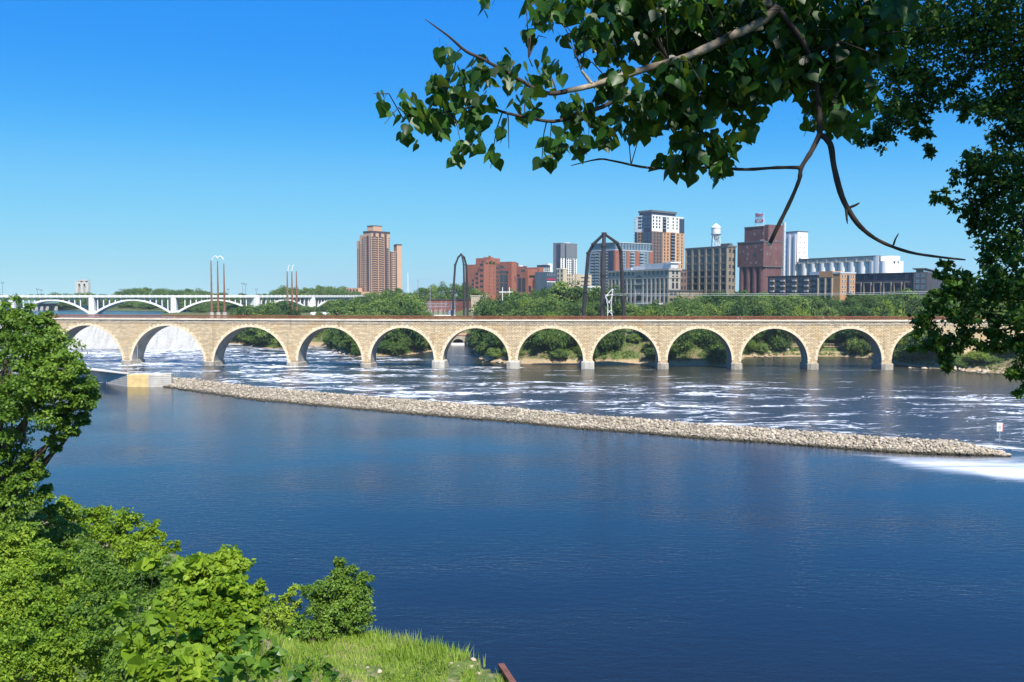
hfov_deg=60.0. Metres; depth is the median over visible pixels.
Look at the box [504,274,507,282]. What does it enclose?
window
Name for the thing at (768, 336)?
shrub
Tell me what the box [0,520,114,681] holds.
bank bush
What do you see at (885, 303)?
tree
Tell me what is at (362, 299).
tree
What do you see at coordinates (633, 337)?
shrub
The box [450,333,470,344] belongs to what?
channel bridge
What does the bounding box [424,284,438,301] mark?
tree
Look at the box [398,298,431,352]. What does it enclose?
tree
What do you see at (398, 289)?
tree
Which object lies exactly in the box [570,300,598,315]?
tree
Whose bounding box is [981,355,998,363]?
shrub
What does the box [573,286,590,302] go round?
tree
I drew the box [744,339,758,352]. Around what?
shrub
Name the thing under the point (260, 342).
shrub
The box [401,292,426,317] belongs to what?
tree
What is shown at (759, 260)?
red mill
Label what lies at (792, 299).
tree
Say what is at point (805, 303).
shrub
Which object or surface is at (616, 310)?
tree
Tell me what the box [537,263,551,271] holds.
office block
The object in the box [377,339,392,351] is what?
shrub
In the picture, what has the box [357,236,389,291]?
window
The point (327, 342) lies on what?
shrub
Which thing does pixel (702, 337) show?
shrub
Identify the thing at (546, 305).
shrub
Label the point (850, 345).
shrub
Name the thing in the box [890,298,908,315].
tree
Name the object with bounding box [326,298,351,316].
shrub
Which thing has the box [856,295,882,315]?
shrub
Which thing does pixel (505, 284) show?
window
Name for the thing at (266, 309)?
shrub
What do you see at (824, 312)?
tree
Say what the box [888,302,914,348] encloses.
bush
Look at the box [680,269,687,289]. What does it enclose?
mill link
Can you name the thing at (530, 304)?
shrub
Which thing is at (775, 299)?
tree
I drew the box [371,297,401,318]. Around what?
tree
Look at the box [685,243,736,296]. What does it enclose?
tan mill
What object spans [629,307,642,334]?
bush
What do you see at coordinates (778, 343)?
shrub
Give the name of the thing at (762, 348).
shrub
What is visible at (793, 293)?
power line
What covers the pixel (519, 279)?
window
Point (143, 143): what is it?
sky
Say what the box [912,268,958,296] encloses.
apartment block
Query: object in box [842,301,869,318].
tree
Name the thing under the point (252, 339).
shrub
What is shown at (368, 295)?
tree
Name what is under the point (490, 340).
shrub
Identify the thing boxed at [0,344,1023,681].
river water
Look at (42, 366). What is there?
broadleaf tree
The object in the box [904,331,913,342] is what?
shrub
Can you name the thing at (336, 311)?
shrub
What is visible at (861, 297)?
tree
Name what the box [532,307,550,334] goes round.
shrub
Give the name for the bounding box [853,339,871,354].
shrub
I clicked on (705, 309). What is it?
shrub
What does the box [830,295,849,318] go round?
tree
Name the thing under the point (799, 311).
shrub
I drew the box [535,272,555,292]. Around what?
shop building
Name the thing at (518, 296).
tree
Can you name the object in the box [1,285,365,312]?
distant wood
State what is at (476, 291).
tree
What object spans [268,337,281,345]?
shrub
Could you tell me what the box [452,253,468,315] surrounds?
steel arch pylon
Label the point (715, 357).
shrub
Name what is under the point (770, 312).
shrub
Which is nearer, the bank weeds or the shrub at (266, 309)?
the bank weeds
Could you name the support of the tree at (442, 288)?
on the bank ground at (633, 359)
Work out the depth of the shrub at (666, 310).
382.28 m
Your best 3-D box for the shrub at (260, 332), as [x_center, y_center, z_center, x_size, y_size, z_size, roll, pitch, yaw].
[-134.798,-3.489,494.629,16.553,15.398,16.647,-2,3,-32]
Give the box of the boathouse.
[22,300,58,309]
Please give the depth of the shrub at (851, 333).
423.88 m
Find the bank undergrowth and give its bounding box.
[230,315,1022,371]
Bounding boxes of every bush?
[0,501,115,636]
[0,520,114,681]
[53,546,209,681]
[259,586,294,640]
[290,614,338,642]
[299,556,376,638]
[315,311,325,316]
[542,309,558,331]
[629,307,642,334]
[640,307,663,336]
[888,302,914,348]
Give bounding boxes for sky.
[0,0,1023,296]
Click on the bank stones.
(472, 658)
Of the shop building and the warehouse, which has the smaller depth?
the warehouse
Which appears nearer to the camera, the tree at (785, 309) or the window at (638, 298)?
the tree at (785, 309)
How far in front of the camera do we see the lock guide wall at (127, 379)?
283.20 m
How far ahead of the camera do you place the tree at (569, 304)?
442.80 m
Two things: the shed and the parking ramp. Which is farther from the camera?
the parking ramp
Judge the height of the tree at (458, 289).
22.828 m
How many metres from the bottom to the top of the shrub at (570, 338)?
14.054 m
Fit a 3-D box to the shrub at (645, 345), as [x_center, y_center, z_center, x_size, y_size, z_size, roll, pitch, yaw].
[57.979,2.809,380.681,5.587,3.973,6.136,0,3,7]
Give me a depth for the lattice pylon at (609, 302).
387.01 m
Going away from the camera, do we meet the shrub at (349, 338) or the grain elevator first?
the shrub at (349, 338)
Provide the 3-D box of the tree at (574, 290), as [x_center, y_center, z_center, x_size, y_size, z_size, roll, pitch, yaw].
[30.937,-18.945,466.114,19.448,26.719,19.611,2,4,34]
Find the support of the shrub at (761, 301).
on the bank ground at (633, 359)
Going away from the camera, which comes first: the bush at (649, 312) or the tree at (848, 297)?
the bush at (649, 312)
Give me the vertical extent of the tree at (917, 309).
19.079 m
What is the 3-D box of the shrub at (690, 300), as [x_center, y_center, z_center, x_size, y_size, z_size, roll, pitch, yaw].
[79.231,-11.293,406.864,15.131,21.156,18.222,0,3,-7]
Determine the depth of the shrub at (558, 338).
377.15 m
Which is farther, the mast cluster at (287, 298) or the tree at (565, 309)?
the mast cluster at (287, 298)
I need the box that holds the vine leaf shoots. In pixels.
[101,549,214,681]
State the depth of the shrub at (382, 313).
438.97 m
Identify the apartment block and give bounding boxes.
[767,272,818,301]
[817,271,855,318]
[855,272,913,300]
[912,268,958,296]
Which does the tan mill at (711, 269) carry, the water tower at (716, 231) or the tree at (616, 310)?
the water tower at (716, 231)
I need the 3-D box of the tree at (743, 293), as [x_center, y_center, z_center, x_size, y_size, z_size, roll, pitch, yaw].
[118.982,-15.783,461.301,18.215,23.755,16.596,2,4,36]
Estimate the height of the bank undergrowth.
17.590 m
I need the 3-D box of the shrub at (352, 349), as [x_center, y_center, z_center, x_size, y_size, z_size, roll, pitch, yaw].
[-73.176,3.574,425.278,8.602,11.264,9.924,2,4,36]
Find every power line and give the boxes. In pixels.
[620,291,927,293]
[694,293,912,295]
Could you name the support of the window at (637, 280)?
in the limestone mill at (663, 278)
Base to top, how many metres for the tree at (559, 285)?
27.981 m
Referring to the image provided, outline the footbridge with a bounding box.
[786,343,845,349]
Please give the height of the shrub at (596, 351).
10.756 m
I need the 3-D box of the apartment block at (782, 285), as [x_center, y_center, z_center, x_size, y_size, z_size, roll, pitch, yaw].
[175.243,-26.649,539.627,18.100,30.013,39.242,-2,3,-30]
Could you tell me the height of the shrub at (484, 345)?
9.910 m
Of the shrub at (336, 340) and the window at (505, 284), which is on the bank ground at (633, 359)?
the shrub at (336, 340)
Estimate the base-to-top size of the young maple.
5.247 m
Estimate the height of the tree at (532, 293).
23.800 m
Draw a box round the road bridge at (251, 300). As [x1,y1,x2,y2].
[0,295,362,313]
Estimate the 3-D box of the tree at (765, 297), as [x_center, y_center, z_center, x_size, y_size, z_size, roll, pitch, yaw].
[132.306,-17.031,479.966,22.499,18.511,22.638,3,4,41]
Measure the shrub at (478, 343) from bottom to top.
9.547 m
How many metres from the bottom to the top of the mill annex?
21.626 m
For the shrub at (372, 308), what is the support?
on the bank ground at (633, 359)
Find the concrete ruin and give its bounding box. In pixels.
[75,280,90,293]
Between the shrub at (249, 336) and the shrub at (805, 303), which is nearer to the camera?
the shrub at (805, 303)
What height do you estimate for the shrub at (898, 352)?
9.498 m
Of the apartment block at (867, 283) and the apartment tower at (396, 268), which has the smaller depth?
the apartment block at (867, 283)
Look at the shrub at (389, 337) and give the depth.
436.63 m
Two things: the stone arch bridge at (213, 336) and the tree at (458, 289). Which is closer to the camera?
the stone arch bridge at (213, 336)
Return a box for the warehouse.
[426,299,470,311]
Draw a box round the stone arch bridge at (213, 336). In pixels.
[37,314,1022,369]
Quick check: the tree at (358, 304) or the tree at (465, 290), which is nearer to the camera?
the tree at (358, 304)
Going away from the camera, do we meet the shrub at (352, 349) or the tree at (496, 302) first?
the shrub at (352, 349)
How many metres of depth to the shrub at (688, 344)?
371.68 m
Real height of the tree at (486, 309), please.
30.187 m
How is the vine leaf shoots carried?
on the bank ground at (454, 672)
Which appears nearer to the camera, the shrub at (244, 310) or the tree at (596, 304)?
the tree at (596, 304)
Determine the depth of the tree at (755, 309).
426.08 m
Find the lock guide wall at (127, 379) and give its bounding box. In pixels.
[0,345,172,386]
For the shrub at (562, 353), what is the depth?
375.93 m
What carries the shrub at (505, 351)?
on the bank ground at (633, 359)
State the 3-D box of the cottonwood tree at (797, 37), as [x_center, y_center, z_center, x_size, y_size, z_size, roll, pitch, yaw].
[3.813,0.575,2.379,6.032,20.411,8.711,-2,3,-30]
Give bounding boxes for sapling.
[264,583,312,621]
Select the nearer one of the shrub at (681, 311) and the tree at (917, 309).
the shrub at (681, 311)
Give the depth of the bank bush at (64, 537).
37.12 m
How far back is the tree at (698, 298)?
485.98 m
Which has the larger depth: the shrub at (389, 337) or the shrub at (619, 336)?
the shrub at (389, 337)
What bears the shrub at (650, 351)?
on the bank ground at (633, 359)
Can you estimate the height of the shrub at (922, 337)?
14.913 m
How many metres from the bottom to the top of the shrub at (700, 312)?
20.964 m
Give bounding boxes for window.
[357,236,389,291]
[500,274,503,282]
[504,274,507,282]
[504,283,507,290]
[518,278,520,291]
[522,278,524,291]
[616,243,649,269]
[636,275,641,281]
[636,294,640,300]
[638,217,681,268]
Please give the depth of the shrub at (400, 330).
440.15 m
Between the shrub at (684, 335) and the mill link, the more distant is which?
the mill link
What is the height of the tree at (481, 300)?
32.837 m
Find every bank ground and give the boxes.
[1,509,502,681]
[58,302,1023,372]
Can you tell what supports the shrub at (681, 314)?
on the bank ground at (633, 359)
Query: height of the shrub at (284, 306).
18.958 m
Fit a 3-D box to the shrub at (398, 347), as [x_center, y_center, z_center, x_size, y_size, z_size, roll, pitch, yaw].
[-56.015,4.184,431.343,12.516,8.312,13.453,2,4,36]
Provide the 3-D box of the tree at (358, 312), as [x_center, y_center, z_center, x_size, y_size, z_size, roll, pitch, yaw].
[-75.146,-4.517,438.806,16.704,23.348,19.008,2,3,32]
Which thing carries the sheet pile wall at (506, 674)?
on the bank ground at (454, 672)
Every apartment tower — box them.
[346,225,389,294]
[390,244,401,294]
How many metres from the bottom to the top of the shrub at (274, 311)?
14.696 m
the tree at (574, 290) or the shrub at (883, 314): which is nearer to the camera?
the shrub at (883, 314)
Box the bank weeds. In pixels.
[5,526,451,681]
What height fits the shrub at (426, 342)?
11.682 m
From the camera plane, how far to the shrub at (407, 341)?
438.66 m
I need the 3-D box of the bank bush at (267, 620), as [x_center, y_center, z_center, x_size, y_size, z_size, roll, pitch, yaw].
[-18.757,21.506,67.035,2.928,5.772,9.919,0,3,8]
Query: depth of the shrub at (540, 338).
379.69 m
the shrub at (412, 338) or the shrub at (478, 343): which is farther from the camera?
the shrub at (412, 338)
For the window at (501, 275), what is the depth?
780.17 m
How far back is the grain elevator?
612.29 m
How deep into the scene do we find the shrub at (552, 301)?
400.80 m
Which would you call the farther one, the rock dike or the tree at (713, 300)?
the tree at (713, 300)
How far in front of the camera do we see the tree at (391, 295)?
486.83 m
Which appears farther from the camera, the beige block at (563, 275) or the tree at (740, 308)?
the beige block at (563, 275)
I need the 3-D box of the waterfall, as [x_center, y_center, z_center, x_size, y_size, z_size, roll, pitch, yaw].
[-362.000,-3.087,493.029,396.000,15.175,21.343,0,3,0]
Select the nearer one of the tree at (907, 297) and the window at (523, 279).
the tree at (907, 297)
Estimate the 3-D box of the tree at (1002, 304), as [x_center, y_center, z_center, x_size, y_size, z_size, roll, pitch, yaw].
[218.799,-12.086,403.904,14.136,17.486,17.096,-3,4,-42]
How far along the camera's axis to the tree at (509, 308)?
412.44 m
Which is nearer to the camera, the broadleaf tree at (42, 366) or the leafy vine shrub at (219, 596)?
the leafy vine shrub at (219, 596)
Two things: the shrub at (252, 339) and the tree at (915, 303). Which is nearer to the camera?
the tree at (915, 303)
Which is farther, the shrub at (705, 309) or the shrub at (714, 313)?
the shrub at (714, 313)
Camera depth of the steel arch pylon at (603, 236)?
395.10 m
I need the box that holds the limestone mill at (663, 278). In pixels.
[607,262,681,306]
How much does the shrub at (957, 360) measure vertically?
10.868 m
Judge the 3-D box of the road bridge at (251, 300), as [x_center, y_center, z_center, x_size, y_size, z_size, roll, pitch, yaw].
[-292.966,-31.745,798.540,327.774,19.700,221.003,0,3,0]
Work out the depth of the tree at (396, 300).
474.82 m
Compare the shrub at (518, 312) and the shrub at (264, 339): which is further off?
the shrub at (264, 339)
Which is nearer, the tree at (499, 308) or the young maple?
the young maple
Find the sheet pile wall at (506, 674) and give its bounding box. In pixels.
[498,663,515,681]
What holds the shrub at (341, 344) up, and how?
on the bank ground at (633, 359)
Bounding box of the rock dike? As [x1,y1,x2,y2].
[163,377,1011,456]
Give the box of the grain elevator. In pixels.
[781,231,902,275]
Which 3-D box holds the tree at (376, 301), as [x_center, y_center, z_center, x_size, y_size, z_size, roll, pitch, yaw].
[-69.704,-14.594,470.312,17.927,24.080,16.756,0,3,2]
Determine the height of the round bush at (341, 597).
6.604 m
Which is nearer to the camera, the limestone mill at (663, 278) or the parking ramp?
the limestone mill at (663, 278)
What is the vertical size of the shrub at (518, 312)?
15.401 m
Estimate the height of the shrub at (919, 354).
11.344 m
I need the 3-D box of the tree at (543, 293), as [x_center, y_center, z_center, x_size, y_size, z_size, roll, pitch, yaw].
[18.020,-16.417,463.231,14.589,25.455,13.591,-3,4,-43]
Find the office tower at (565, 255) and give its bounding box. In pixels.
[553,242,576,282]
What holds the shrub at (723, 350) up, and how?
on the bank ground at (633, 359)
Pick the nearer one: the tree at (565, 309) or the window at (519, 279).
the tree at (565, 309)
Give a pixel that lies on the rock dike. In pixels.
(699, 430)
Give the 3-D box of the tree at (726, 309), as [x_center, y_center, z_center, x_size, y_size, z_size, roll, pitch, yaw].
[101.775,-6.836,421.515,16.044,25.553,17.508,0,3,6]
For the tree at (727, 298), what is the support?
on the bank ground at (633, 359)
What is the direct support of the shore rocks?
on the bank ground at (633, 359)
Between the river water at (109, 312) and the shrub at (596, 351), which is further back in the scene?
the river water at (109, 312)
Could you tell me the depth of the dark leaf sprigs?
9.58 m
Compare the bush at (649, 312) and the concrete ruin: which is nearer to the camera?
the bush at (649, 312)
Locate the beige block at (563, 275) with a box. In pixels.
[556,268,574,297]
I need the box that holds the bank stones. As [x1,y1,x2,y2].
[322,644,481,681]
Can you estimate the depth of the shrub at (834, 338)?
430.99 m
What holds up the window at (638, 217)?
in the condominium tower at (661, 232)
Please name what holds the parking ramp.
on the bank ground at (633, 359)
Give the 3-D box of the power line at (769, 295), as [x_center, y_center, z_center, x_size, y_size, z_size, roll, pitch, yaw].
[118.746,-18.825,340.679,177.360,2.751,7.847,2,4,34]
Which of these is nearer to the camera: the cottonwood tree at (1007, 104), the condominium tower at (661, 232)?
the cottonwood tree at (1007, 104)
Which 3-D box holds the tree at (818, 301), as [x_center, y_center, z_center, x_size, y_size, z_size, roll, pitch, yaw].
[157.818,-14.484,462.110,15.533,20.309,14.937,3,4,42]
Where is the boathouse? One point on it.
(50, 305)
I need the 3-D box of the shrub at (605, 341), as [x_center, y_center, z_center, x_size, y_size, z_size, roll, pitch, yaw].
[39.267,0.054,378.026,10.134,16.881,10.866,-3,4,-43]
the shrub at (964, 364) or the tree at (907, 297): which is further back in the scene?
the tree at (907, 297)
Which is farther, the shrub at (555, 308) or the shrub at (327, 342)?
the shrub at (327, 342)
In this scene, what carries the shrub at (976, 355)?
on the bank ground at (633, 359)
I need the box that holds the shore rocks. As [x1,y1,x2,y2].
[227,337,1001,374]
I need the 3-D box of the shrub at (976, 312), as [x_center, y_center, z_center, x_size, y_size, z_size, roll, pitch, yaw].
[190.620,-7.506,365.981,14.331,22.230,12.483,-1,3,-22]
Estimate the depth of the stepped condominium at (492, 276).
778.18 m
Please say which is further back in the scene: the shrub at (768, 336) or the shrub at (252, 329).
the shrub at (252, 329)
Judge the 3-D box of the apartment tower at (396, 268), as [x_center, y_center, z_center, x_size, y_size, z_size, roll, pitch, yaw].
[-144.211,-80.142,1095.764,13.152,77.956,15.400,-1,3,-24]
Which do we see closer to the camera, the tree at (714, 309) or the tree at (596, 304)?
the tree at (714, 309)
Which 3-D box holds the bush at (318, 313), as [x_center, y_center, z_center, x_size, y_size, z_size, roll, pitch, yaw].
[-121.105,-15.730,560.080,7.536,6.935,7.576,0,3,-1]
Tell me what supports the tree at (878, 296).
on the bank ground at (633, 359)
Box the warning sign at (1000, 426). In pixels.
[997,423,1003,441]
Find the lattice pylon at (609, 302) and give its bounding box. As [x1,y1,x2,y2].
[605,289,612,315]
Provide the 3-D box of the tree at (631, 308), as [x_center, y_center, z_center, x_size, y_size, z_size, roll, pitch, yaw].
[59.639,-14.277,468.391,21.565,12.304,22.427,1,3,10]
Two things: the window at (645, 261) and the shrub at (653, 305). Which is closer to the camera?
the shrub at (653, 305)
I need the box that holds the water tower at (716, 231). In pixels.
[710,223,720,245]
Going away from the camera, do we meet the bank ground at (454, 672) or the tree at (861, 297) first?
the bank ground at (454, 672)
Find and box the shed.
[471,296,486,311]
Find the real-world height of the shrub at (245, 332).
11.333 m
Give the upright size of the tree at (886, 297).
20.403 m
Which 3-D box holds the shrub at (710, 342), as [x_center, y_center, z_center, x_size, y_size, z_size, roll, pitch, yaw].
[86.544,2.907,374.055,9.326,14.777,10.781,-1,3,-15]
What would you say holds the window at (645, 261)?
in the glass condominium at (637, 254)
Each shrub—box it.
[141,544,269,681]
[229,304,261,317]
[240,333,253,343]
[241,328,255,338]
[245,333,255,342]
[248,327,256,332]
[249,334,259,344]
[254,328,275,338]
[254,334,266,344]
[259,333,275,343]
[260,300,281,314]
[267,308,286,317]
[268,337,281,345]
[274,299,301,317]
[275,312,287,318]
[323,336,333,345]
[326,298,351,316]
[326,305,344,316]
[327,328,337,335]
[332,333,343,345]
[337,339,347,349]
[343,333,354,346]
[343,339,351,351]
[350,341,359,353]
[353,341,360,355]
[364,304,376,318]
[374,306,394,318]
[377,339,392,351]
[384,341,409,354]
[385,328,403,341]
[390,328,415,340]
[396,336,412,347]
[404,334,416,347]
[418,337,428,348]
[475,339,485,350]
[475,341,493,354]
[483,331,505,347]
[484,346,501,358]
[501,347,522,355]
[508,308,529,315]
[521,296,547,314]
[526,330,550,350]
[530,302,558,315]
[531,295,562,315]
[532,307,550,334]
[534,292,562,315]
[545,328,569,352]
[548,347,568,360]
[564,332,577,346]
[572,345,580,350]
[577,346,600,361]
[596,333,614,351]
[607,329,626,349]
[626,333,642,342]
[641,299,661,318]
[641,343,649,349]
[642,346,655,358]
[657,301,677,319]
[668,343,680,359]
[670,293,696,308]
[671,297,690,310]
[673,330,691,342]
[674,330,696,350]
[675,302,704,318]
[675,312,696,333]
[684,303,707,335]
[689,301,713,319]
[694,329,718,347]
[705,333,724,349]
[706,304,722,318]
[706,349,724,362]
[709,342,726,362]
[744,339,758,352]
[749,296,771,318]
[753,342,767,352]
[763,329,785,342]
[765,309,785,318]
[770,334,790,351]
[790,304,813,318]
[793,295,817,318]
[826,334,842,342]
[836,329,865,340]
[844,338,864,354]
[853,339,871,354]
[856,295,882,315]
[863,308,878,318]
[875,307,893,318]
[892,344,908,359]
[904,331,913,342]
[907,331,927,344]
[909,339,928,360]
[952,352,965,366]
[957,359,970,367]
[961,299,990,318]
[963,351,992,361]
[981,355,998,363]
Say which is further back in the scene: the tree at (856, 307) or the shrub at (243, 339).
the shrub at (243, 339)
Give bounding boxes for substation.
[425,301,456,315]
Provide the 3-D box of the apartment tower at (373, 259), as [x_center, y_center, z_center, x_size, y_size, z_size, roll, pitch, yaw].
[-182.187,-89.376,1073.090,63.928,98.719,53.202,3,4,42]
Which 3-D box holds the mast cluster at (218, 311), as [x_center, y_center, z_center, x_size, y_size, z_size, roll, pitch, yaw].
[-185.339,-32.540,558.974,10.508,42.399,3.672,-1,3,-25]
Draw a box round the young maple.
[52,494,180,586]
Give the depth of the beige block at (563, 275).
701.44 m
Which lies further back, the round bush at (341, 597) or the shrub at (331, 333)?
the shrub at (331, 333)
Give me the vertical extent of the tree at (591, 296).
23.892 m
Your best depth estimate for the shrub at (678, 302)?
392.91 m
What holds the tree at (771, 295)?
on the bank ground at (633, 359)
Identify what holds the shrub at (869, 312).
on the bank ground at (633, 359)
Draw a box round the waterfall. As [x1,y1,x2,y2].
[0,325,200,348]
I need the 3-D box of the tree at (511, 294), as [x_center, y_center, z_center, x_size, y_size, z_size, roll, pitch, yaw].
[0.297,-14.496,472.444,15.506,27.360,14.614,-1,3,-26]
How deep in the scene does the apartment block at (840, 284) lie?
508.06 m
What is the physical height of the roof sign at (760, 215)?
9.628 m
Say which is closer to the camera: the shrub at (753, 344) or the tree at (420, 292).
the shrub at (753, 344)
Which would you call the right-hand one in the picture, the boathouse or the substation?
the substation
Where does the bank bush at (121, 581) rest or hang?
on the bank ground at (454, 672)
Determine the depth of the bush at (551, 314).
382.89 m
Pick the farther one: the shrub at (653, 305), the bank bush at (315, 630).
the shrub at (653, 305)
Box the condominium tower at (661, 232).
[634,210,683,268]
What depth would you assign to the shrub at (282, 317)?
505.77 m
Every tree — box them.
[0,293,101,542]
[343,295,368,314]
[343,308,373,336]
[352,296,370,303]
[363,291,379,303]
[369,291,394,306]
[369,291,399,301]
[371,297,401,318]
[373,0,965,259]
[391,291,411,307]
[392,287,404,296]
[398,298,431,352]
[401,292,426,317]
[414,287,433,304]
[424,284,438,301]
[436,281,450,298]
[444,282,465,298]
[457,282,471,298]
[469,288,481,298]
[471,291,491,328]
[472,300,495,344]
[485,291,507,309]
[490,301,513,315]
[499,288,517,302]
[501,298,523,315]
[503,290,533,304]
[520,296,533,309]
[527,289,537,298]
[534,286,556,299]
[548,280,577,303]
[556,300,570,315]
[557,280,588,312]
[564,301,579,315]
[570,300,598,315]
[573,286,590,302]
[580,285,613,310]
[592,300,606,318]
[594,284,628,315]
[610,303,644,318]
[689,293,707,303]
[699,290,724,307]
[704,303,720,315]
[716,293,737,305]
[716,300,736,319]
[729,293,751,355]
[730,288,755,304]
[745,297,769,340]
[751,292,773,310]
[760,292,772,301]
[766,294,792,311]
[767,297,799,350]
[780,293,800,308]
[809,294,828,318]
[812,293,844,318]
[817,305,838,318]
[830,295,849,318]
[840,293,858,313]
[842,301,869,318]
[847,293,880,315]
[851,0,1023,399]
[869,294,888,300]
[870,297,895,318]
[879,291,900,301]
[888,288,924,310]
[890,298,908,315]
[901,298,921,318]
[910,297,936,313]
[986,301,1010,315]
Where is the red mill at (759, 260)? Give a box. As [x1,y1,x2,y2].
[737,222,785,298]
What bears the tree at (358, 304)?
on the bank ground at (633, 359)
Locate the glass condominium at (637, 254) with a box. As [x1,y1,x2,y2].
[589,242,652,290]
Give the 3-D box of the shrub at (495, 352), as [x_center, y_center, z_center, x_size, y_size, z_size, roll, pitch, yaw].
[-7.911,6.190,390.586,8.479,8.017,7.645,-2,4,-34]
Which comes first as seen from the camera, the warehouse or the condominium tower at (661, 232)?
the warehouse
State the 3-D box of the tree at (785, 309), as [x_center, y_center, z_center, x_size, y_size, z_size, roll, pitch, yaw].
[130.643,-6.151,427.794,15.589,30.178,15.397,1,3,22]
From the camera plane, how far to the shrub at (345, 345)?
434.08 m
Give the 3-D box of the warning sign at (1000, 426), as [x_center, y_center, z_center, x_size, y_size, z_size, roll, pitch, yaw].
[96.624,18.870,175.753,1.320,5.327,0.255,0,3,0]
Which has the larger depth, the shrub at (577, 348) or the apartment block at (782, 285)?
the apartment block at (782, 285)
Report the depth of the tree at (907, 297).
453.77 m
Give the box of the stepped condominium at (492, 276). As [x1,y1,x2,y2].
[465,256,542,299]
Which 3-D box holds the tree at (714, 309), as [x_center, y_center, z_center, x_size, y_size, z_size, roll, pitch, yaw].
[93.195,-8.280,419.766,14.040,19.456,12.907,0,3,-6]
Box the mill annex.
[668,290,738,301]
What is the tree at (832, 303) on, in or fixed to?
on the bank ground at (633, 359)
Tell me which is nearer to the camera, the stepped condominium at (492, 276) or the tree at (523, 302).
the tree at (523, 302)
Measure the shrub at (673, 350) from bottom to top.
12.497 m
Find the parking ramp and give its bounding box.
[575,274,591,289]
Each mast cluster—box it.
[210,256,226,315]
[286,265,297,310]
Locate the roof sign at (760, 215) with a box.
[755,212,765,225]
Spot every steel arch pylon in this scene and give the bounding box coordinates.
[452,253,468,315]
[582,232,625,328]
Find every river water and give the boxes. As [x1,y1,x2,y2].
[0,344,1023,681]
[31,310,196,317]
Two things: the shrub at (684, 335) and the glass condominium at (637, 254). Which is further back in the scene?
the glass condominium at (637, 254)
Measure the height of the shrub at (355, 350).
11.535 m
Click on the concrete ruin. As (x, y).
(80, 284)
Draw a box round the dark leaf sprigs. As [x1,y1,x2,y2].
[211,623,339,681]

